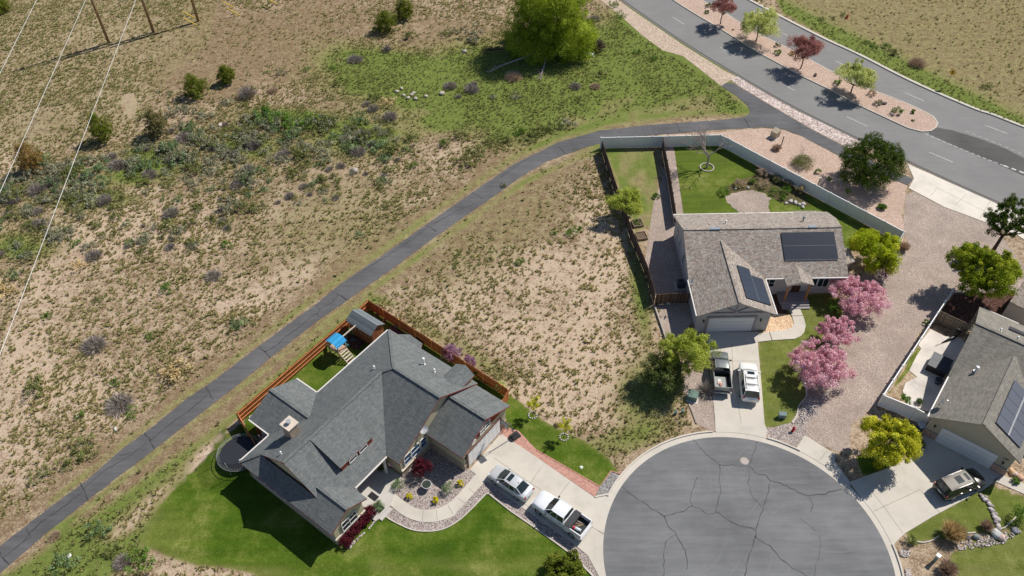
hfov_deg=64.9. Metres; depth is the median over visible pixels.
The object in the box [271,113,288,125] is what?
rabbitbrush
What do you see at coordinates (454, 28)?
sagebrush
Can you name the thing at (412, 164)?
green shrub
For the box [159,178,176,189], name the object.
rabbitbrush
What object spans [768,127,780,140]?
transformer box
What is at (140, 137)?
sagebrush
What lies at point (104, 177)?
shrub
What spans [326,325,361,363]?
play set
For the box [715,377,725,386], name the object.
bed cover
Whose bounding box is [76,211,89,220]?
sagebrush
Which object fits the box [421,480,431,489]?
planter urn
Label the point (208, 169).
sagebrush
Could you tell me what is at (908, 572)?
garden cobbles
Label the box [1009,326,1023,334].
solar array
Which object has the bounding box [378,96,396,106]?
dry shrub
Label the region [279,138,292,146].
sagebrush
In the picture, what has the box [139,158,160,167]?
shrub
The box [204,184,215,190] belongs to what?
shrub
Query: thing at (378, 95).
rabbitbrush
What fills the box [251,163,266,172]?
shrub
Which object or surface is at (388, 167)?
rabbitbrush
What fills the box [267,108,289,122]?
green shrub
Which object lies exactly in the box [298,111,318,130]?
green shrub
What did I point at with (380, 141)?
shrub
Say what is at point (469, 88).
dead brush
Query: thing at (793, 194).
planting bed
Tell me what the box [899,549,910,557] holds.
garden cobbles
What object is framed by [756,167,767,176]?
shrub
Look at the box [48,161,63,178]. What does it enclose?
sagebrush
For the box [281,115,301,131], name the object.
green shrub
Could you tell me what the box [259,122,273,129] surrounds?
sagebrush
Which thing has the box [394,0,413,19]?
juniper
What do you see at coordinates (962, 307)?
mulch yard
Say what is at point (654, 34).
road shoulder
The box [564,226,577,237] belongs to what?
green shrub
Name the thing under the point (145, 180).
rabbitbrush
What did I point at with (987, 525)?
shrub
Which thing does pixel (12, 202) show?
dead brush
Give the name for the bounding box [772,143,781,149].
shrub
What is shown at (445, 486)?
shrub
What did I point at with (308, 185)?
shrub
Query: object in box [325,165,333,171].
dead brush
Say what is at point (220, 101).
sagebrush
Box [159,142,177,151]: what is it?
shrub
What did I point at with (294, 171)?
rabbitbrush
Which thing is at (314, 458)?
house
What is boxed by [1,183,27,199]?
rabbitbrush
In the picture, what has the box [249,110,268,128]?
shrub
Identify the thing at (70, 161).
sagebrush
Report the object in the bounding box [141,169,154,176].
dead brush
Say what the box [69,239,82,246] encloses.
green shrub
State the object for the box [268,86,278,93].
twiggy shrub
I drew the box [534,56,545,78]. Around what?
dead branch
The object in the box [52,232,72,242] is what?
sagebrush
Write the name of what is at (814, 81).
median kerb
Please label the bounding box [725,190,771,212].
gravel circle
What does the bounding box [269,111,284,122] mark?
shrub
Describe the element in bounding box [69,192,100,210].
sagebrush
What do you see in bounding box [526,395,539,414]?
sapling
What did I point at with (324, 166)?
rabbitbrush
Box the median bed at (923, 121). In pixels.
[675,0,936,130]
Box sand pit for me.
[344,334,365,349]
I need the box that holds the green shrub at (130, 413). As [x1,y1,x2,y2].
[126,405,137,419]
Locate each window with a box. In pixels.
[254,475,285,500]
[341,509,357,531]
[349,453,357,463]
[359,444,367,453]
[403,451,411,465]
[410,442,420,458]
[420,435,426,449]
[480,418,489,435]
[767,280,775,286]
[808,279,818,286]
[816,279,829,286]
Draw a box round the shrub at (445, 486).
[441,481,455,496]
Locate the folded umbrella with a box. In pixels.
[937,335,957,344]
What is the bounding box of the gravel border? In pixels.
[387,481,598,575]
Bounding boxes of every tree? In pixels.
[411,456,433,478]
[499,0,598,66]
[541,549,585,575]
[604,186,643,218]
[635,348,691,395]
[657,328,721,374]
[676,123,732,167]
[710,0,737,23]
[740,6,782,41]
[786,34,826,68]
[787,337,858,389]
[814,315,861,346]
[827,273,892,317]
[832,58,879,92]
[837,131,908,191]
[846,227,903,275]
[858,413,923,469]
[944,241,1023,298]
[983,192,1023,250]
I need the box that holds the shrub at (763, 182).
[758,178,770,185]
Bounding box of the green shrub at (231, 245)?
[220,240,232,247]
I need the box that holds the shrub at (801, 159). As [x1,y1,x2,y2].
[789,153,815,170]
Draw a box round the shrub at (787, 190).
[782,185,790,193]
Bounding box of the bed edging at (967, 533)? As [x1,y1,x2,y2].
[916,516,1015,542]
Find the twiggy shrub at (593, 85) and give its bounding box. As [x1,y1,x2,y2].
[589,82,599,89]
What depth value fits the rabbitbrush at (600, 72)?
124.84 m
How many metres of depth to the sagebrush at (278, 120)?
115.97 m
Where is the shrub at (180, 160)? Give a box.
[168,152,190,168]
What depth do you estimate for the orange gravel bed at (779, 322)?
89.57 m
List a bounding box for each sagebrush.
[0,174,20,185]
[0,185,22,202]
[7,240,23,251]
[11,188,26,196]
[16,203,33,214]
[18,164,39,180]
[18,250,33,260]
[19,204,32,217]
[24,175,40,186]
[32,191,55,204]
[37,171,55,178]
[38,161,55,174]
[40,217,52,225]
[42,223,52,232]
[42,232,57,243]
[44,226,61,237]
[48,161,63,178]
[50,163,74,174]
[51,188,70,198]
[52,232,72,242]
[56,157,79,167]
[64,178,86,194]
[64,224,77,233]
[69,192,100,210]
[71,190,84,201]
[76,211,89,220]
[79,241,97,250]
[80,181,101,198]
[82,154,108,165]
[120,154,141,168]
[133,231,154,245]
[135,133,150,141]
[140,137,156,150]
[144,221,158,230]
[154,141,178,158]
[155,166,174,177]
[164,104,179,119]
[164,150,182,165]
[168,225,187,238]
[171,121,187,129]
[175,142,193,152]
[176,171,191,181]
[177,104,197,113]
[181,150,198,159]
[184,155,200,164]
[186,128,204,144]
[186,178,200,188]
[187,241,199,249]
[195,110,216,122]
[200,133,218,142]
[200,139,218,151]
[201,156,221,167]
[201,163,221,177]
[202,153,215,162]
[207,123,219,131]
[211,147,233,162]
[213,138,229,151]
[217,196,242,212]
[218,98,233,104]
[224,147,243,159]
[232,132,250,143]
[232,149,248,166]
[233,164,256,181]
[233,169,245,174]
[236,118,253,131]
[237,113,260,125]
[237,130,256,145]
[244,132,266,147]
[245,178,262,187]
[258,145,273,155]
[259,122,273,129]
[262,130,276,139]
[263,114,285,130]
[264,153,274,163]
[274,68,287,74]
[275,155,290,166]
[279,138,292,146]
[288,116,300,125]
[300,116,315,124]
[303,143,322,155]
[310,114,329,131]
[312,147,334,162]
[316,139,325,145]
[319,114,336,126]
[323,138,335,145]
[338,132,355,143]
[342,125,356,132]
[352,135,363,141]
[371,123,380,130]
[389,134,399,142]
[446,26,461,33]
[460,22,483,43]
[560,118,578,128]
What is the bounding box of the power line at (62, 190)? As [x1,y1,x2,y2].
[0,0,135,353]
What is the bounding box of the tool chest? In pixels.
[564,510,581,528]
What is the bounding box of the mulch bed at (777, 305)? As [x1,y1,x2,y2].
[771,294,788,314]
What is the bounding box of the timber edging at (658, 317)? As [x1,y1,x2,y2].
[654,305,696,423]
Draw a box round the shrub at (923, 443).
[918,438,925,448]
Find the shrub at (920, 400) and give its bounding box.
[916,397,922,403]
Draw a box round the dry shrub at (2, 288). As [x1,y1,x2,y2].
[0,279,16,298]
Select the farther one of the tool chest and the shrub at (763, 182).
the shrub at (763, 182)
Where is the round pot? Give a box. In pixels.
[934,377,943,384]
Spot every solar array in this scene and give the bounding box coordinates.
[737,265,770,304]
[781,231,837,259]
[996,380,1023,446]
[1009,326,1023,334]
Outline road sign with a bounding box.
[946,70,955,86]
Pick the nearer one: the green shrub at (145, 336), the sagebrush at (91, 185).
the green shrub at (145, 336)
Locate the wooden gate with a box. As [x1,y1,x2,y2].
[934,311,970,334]
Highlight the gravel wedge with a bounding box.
[596,472,619,495]
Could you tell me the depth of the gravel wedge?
75.84 m
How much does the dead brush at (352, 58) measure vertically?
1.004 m
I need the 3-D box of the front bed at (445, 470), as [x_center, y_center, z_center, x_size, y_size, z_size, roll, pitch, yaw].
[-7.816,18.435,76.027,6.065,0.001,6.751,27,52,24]
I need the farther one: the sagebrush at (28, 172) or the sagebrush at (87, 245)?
the sagebrush at (28, 172)
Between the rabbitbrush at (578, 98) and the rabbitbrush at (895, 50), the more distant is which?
the rabbitbrush at (895, 50)
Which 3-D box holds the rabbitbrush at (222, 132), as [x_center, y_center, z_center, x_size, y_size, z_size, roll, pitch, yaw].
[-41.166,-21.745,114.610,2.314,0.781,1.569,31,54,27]
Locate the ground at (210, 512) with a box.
[0,0,1023,575]
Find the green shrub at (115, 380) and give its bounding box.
[110,376,120,385]
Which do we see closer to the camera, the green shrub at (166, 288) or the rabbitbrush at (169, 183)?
the green shrub at (166, 288)
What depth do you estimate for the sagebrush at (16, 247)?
98.87 m
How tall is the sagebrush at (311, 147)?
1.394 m
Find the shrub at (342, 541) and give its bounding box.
[339,534,352,548]
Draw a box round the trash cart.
[915,422,925,432]
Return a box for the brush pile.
[582,39,607,52]
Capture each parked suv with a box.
[737,361,760,402]
[932,467,987,500]
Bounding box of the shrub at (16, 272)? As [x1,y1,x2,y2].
[5,268,22,279]
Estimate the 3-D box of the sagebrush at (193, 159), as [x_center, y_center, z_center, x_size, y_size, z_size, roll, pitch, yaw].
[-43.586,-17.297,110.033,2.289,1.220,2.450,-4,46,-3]
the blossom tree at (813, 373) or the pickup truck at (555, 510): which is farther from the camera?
the blossom tree at (813, 373)
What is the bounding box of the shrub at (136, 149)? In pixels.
[133,146,143,151]
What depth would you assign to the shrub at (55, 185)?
106.74 m
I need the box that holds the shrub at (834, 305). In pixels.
[827,300,841,313]
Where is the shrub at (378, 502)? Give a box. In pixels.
[372,500,385,511]
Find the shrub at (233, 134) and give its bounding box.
[226,130,240,138]
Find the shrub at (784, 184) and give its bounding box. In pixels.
[783,179,793,185]
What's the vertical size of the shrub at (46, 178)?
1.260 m
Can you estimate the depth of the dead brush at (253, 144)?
112.80 m
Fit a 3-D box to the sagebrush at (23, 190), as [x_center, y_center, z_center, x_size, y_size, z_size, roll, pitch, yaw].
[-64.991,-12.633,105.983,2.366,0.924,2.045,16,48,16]
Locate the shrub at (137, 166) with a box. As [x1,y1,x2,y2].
[127,158,145,175]
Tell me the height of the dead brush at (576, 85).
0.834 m
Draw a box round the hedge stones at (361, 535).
[347,519,378,548]
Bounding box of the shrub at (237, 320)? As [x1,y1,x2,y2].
[229,316,247,330]
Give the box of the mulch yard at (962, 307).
[942,293,1014,323]
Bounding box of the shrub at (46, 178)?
[38,175,53,186]
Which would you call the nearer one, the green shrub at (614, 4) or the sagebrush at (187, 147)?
the sagebrush at (187, 147)
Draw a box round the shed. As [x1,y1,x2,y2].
[346,309,383,343]
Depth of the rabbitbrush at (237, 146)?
112.70 m
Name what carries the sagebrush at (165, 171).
on the ground at (210, 512)
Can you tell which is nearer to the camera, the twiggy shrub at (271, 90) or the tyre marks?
the tyre marks
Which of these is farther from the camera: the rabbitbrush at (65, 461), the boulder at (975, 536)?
the rabbitbrush at (65, 461)
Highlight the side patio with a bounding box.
[903,329,964,411]
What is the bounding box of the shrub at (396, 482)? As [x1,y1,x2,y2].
[391,478,404,491]
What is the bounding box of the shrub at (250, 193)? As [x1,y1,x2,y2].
[245,191,254,197]
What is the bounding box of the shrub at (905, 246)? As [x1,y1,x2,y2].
[898,241,910,250]
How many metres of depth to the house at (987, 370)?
77.69 m
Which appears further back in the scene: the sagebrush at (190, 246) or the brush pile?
the brush pile
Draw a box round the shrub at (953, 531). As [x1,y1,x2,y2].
[940,518,970,543]
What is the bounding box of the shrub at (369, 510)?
[363,504,375,517]
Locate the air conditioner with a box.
[674,279,685,290]
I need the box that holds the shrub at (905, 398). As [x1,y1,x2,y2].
[900,393,911,404]
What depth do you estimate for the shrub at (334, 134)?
114.46 m
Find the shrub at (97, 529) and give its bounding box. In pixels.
[83,519,112,538]
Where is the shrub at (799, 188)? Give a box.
[795,184,804,194]
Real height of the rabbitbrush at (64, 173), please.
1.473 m
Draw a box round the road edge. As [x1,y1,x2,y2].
[622,0,1010,207]
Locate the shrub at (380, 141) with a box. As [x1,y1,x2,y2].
[374,137,389,147]
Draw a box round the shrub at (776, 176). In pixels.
[773,173,782,183]
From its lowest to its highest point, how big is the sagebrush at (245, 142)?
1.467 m
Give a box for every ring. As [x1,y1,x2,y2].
[559,433,568,440]
[700,163,713,171]
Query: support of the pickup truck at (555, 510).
on the driveway at (518, 459)
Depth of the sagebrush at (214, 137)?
113.90 m
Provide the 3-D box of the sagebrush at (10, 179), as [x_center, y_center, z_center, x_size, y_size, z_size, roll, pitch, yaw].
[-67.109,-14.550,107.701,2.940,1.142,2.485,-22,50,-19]
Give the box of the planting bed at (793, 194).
[726,172,809,205]
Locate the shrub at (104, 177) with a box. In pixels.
[92,174,111,189]
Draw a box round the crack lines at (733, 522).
[622,441,841,575]
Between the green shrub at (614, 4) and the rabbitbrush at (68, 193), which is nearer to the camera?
the rabbitbrush at (68, 193)
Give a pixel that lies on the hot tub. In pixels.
(938, 364)
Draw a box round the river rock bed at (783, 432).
[767,392,829,443]
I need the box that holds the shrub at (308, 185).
[307,177,317,186]
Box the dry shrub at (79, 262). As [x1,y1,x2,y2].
[68,259,86,271]
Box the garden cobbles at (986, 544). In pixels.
[957,531,1020,549]
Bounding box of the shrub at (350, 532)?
[345,526,357,539]
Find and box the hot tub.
[925,351,953,377]
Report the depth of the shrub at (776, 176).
106.48 m
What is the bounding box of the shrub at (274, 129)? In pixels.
[265,122,279,131]
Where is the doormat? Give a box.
[368,492,378,500]
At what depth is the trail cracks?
82.49 m
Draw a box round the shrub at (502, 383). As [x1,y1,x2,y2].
[494,380,506,389]
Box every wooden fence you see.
[236,299,508,445]
[601,141,655,304]
[654,293,689,304]
[661,137,676,224]
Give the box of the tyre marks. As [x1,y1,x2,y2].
[700,444,863,575]
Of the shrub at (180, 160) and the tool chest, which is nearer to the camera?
the tool chest
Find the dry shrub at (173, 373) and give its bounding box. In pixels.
[158,356,192,382]
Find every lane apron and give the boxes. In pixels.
[797,435,850,486]
[908,164,1023,238]
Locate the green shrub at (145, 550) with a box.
[123,546,156,575]
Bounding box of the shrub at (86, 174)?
[69,168,93,182]
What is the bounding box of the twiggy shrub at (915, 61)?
[907,56,928,68]
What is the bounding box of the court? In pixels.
[603,437,894,575]
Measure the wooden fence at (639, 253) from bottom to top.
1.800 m
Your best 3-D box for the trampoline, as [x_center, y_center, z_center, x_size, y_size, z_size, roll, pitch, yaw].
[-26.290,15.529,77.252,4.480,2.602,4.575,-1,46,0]
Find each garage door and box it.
[468,420,499,465]
[706,318,754,331]
[935,428,997,467]
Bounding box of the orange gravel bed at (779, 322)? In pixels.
[763,314,793,331]
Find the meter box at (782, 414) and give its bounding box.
[778,411,786,418]
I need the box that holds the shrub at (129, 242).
[124,238,133,246]
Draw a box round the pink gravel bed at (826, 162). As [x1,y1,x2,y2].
[669,128,906,250]
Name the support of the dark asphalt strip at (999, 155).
on the road
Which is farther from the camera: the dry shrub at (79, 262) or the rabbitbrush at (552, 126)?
the rabbitbrush at (552, 126)
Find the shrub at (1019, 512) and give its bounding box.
[1010,503,1023,522]
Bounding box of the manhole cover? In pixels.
[740,457,748,464]
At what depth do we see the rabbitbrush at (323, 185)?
106.23 m
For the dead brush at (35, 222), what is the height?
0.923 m
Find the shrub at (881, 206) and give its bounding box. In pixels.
[877,203,887,209]
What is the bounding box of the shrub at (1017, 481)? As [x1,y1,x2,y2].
[1011,477,1019,484]
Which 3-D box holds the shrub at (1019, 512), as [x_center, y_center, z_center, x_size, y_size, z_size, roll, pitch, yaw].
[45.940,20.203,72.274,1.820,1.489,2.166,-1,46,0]
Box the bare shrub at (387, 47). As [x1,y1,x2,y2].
[382,44,391,51]
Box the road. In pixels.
[621,0,1023,214]
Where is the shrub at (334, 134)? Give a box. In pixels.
[328,131,340,140]
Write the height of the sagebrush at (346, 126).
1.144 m
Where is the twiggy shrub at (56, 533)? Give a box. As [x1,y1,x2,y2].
[48,529,60,542]
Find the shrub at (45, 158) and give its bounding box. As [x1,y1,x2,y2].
[32,150,51,165]
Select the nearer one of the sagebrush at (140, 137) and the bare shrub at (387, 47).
the sagebrush at (140, 137)
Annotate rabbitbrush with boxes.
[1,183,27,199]
[3,205,14,210]
[5,209,24,220]
[18,246,30,254]
[22,218,33,230]
[22,374,42,398]
[26,463,50,483]
[34,225,44,232]
[54,457,71,472]
[59,164,81,181]
[61,206,75,214]
[63,188,76,196]
[64,165,86,178]
[65,191,84,204]
[70,433,99,460]
[71,205,85,214]
[89,217,100,228]
[91,294,105,303]
[101,188,115,194]
[102,543,122,558]
[108,203,119,210]
[109,212,119,219]
[113,193,124,200]
[136,174,150,186]
[137,243,148,254]
[154,141,177,152]
[158,217,177,235]
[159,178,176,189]
[182,216,198,223]
[183,157,204,174]
[183,237,200,246]
[193,202,203,208]
[195,136,208,146]
[201,137,220,146]
[205,212,217,221]
[215,130,228,138]
[215,164,233,175]
[217,218,233,228]
[222,124,234,131]
[230,139,248,148]
[231,124,253,136]
[233,199,254,212]
[238,101,250,106]
[247,132,266,145]
[248,200,266,212]
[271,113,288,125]
[278,131,298,140]
[287,166,299,174]
[287,169,297,179]
[290,144,305,159]
[294,146,312,161]
[298,162,309,167]
[308,120,332,134]
[314,113,336,127]
[316,112,335,124]
[317,159,327,168]
[317,181,329,192]
[330,177,341,185]
[347,119,358,133]
[357,127,376,142]
[368,89,382,99]
[376,180,385,189]
[380,142,406,156]
[381,164,396,171]
[401,31,416,38]
[404,130,421,143]
[440,138,450,147]
[441,29,452,36]
[454,123,471,140]
[455,151,478,166]
[465,146,486,157]
[483,133,499,145]
[498,133,512,143]
[522,130,537,141]
[531,123,550,135]
[544,121,564,131]
[575,95,581,102]
[592,68,607,77]
[888,48,902,54]
[980,82,994,88]
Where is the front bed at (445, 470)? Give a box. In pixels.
[395,448,475,509]
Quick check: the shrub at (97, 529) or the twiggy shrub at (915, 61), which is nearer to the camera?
the shrub at (97, 529)
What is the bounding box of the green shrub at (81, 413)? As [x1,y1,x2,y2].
[73,408,84,419]
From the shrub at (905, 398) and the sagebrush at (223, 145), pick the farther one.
the sagebrush at (223, 145)
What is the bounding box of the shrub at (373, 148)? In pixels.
[365,140,383,153]
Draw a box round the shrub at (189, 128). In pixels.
[179,120,198,133]
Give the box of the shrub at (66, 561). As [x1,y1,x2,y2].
[47,551,81,575]
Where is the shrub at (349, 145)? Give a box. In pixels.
[339,140,358,152]
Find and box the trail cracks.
[0,118,749,564]
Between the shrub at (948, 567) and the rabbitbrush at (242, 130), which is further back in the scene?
the rabbitbrush at (242, 130)
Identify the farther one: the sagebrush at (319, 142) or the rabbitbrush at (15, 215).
the sagebrush at (319, 142)
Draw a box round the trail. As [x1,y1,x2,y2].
[0,83,912,572]
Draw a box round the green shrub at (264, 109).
[252,102,276,117]
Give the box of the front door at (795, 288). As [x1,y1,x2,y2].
[790,285,800,291]
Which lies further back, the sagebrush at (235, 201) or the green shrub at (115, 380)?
the sagebrush at (235, 201)
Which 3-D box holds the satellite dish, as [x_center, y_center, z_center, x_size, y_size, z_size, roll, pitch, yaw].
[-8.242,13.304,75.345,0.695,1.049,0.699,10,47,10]
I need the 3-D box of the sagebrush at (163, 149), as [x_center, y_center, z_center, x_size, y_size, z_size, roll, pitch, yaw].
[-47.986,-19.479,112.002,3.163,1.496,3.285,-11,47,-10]
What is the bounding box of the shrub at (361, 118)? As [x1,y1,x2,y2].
[349,110,368,123]
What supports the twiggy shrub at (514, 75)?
on the ground at (210, 512)
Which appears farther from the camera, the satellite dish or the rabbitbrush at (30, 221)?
the rabbitbrush at (30, 221)
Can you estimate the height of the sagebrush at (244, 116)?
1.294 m
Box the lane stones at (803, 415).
[795,402,815,423]
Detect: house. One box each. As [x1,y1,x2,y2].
[239,329,509,544]
[673,211,854,332]
[922,307,1023,475]
[1002,281,1023,325]
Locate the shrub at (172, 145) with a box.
[160,139,179,149]
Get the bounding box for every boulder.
[972,534,979,538]
[990,528,1001,538]
[998,533,1005,541]
[1009,467,1014,475]
[1011,527,1019,533]
[1017,474,1023,480]
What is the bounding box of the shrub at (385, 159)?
[375,153,392,161]
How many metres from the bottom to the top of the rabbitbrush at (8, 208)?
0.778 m
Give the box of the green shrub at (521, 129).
[514,125,527,135]
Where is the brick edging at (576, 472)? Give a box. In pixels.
[536,450,619,486]
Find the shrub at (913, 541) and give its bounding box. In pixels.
[903,534,917,544]
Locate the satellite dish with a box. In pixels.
[420,425,427,433]
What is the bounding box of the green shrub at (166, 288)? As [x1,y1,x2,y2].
[160,281,171,294]
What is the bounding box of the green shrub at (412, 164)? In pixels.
[406,162,419,168]
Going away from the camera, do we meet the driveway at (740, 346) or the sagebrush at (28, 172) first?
the driveway at (740, 346)
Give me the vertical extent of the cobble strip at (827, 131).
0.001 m
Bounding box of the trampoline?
[210,423,260,475]
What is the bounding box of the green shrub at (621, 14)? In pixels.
[614,10,626,17]
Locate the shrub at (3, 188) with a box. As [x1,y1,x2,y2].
[0,181,14,194]
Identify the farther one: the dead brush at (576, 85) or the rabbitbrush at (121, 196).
the dead brush at (576, 85)
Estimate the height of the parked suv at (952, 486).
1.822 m
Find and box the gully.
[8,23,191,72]
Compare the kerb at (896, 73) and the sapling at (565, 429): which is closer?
the sapling at (565, 429)
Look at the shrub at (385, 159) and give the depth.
110.43 m
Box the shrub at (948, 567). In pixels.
[937,557,960,575]
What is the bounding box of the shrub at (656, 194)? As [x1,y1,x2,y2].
[652,192,660,198]
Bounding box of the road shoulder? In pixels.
[602,0,735,85]
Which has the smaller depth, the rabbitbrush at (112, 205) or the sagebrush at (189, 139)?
the rabbitbrush at (112, 205)
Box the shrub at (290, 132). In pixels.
[281,127,301,138]
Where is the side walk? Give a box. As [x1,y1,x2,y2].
[995,475,1023,493]
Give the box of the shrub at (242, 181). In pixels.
[240,171,256,185]
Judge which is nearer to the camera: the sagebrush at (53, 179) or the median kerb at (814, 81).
the sagebrush at (53, 179)
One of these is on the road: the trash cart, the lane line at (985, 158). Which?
the lane line at (985, 158)
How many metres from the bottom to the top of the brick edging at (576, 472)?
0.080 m
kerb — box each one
[607,430,903,575]
[673,0,937,131]
[748,0,1023,127]
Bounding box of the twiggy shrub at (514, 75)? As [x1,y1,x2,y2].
[503,70,523,82]
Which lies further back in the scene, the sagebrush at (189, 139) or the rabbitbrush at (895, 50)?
the rabbitbrush at (895, 50)
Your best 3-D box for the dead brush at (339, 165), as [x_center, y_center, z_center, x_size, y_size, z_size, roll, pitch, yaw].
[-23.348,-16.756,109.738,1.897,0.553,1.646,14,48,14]
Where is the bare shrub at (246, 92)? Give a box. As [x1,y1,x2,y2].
[235,85,257,98]
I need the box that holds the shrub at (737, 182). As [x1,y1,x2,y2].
[736,178,746,185]
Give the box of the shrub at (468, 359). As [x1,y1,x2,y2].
[464,354,476,366]
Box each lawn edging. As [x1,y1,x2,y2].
[386,493,592,575]
[792,379,806,422]
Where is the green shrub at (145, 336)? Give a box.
[144,329,155,339]
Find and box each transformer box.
[685,389,698,403]
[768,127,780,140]
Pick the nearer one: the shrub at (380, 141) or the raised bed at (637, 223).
the raised bed at (637, 223)
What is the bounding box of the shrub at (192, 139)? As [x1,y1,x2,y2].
[185,130,203,142]
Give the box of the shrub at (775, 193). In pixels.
[769,186,783,195]
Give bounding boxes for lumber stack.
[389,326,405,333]
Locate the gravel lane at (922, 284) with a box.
[767,192,1023,451]
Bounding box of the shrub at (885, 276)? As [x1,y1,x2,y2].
[872,263,892,278]
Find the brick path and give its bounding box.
[500,427,598,496]
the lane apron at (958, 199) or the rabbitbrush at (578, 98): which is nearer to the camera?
the lane apron at (958, 199)
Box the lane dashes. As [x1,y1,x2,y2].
[673,17,1004,161]
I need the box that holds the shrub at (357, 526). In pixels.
[351,520,362,533]
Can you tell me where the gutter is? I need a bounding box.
[597,432,901,575]
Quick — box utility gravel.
[683,370,714,430]
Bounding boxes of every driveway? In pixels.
[470,434,608,575]
[708,332,766,437]
[850,435,1000,543]
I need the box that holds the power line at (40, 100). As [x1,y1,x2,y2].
[0,0,85,191]
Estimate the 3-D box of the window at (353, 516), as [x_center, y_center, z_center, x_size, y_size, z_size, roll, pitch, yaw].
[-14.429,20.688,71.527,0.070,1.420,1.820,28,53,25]
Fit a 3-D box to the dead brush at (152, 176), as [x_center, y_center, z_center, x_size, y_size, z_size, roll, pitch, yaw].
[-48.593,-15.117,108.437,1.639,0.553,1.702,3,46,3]
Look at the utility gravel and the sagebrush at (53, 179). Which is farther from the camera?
the sagebrush at (53, 179)
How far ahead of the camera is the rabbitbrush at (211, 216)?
102.19 m
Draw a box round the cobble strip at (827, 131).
[731,76,859,147]
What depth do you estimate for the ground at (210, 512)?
96.56 m
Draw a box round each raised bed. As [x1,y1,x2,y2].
[631,218,643,227]
[635,231,647,240]
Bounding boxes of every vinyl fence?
[600,134,904,240]
[877,288,954,405]
[878,394,930,424]
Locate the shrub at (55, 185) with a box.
[48,176,63,192]
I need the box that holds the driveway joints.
[487,356,936,533]
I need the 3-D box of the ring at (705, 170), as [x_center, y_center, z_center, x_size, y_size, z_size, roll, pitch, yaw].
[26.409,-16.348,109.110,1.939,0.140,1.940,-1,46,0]
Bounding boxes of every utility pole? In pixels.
[90,0,109,42]
[141,0,154,32]
[190,0,199,21]
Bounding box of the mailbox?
[933,553,941,562]
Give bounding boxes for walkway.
[391,475,484,521]
[757,309,805,341]
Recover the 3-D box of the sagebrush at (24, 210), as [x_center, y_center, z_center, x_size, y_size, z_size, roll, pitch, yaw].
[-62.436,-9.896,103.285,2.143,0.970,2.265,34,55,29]
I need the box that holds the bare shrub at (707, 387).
[695,378,716,397]
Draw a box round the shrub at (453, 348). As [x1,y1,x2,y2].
[440,342,463,361]
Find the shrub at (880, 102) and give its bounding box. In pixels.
[872,99,882,104]
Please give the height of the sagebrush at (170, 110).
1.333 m
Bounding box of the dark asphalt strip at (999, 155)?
[929,127,1023,175]
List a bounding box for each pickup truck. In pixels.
[530,490,592,540]
[710,351,732,393]
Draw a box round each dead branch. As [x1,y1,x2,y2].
[474,48,515,51]
[484,52,536,72]
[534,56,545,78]
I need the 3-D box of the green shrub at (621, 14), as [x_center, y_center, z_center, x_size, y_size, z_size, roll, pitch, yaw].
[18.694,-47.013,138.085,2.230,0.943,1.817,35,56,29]
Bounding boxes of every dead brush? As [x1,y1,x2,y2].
[7,195,21,206]
[25,181,47,195]
[30,218,44,228]
[32,207,43,215]
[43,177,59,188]
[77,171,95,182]
[79,333,106,356]
[83,249,102,260]
[95,192,112,205]
[102,390,134,416]
[105,151,117,161]
[106,158,127,170]
[108,158,128,170]
[111,553,132,572]
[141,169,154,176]
[147,173,155,179]
[162,206,180,219]
[166,155,182,163]
[175,130,191,142]
[203,268,222,281]
[223,149,234,157]
[229,179,243,189]
[240,163,255,171]
[245,137,261,150]
[275,148,289,159]
[284,191,294,199]
[298,183,307,189]
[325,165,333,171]
[336,163,344,168]
[346,54,362,62]
[349,144,366,156]
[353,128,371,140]
[365,140,376,147]
[366,104,378,112]
[381,111,398,121]
[442,80,457,89]
[462,83,480,93]
[568,82,580,89]
[587,14,599,21]
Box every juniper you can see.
[0,0,10,13]
[13,141,48,175]
[87,111,114,143]
[141,106,168,138]
[180,71,208,99]
[216,64,234,84]
[371,8,397,34]
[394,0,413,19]
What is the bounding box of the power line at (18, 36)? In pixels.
[0,0,36,72]
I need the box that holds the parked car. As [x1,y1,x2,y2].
[488,464,534,501]
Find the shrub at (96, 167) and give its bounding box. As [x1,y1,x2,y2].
[86,157,112,173]
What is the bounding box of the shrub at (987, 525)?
[979,518,994,531]
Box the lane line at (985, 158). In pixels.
[926,131,1023,172]
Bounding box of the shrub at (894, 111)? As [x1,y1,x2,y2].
[891,106,904,114]
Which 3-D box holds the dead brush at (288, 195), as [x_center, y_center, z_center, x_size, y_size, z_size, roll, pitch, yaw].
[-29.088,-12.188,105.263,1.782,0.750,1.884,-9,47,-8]
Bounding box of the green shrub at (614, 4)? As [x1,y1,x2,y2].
[608,1,618,6]
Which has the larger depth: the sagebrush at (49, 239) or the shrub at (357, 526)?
the sagebrush at (49, 239)
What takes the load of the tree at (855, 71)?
on the median bed at (923, 121)
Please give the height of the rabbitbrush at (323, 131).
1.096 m
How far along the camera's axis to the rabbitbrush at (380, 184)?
106.62 m
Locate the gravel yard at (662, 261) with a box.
[645,147,692,336]
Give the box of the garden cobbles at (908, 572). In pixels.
[905,568,911,575]
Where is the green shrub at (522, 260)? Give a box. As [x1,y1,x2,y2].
[514,257,526,264]
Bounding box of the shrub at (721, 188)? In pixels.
[718,185,729,193]
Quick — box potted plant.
[376,464,383,471]
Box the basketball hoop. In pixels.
[500,418,520,441]
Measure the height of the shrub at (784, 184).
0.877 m
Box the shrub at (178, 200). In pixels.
[172,195,183,204]
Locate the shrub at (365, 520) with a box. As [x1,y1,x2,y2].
[359,513,371,525]
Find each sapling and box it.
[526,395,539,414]
[557,416,571,433]

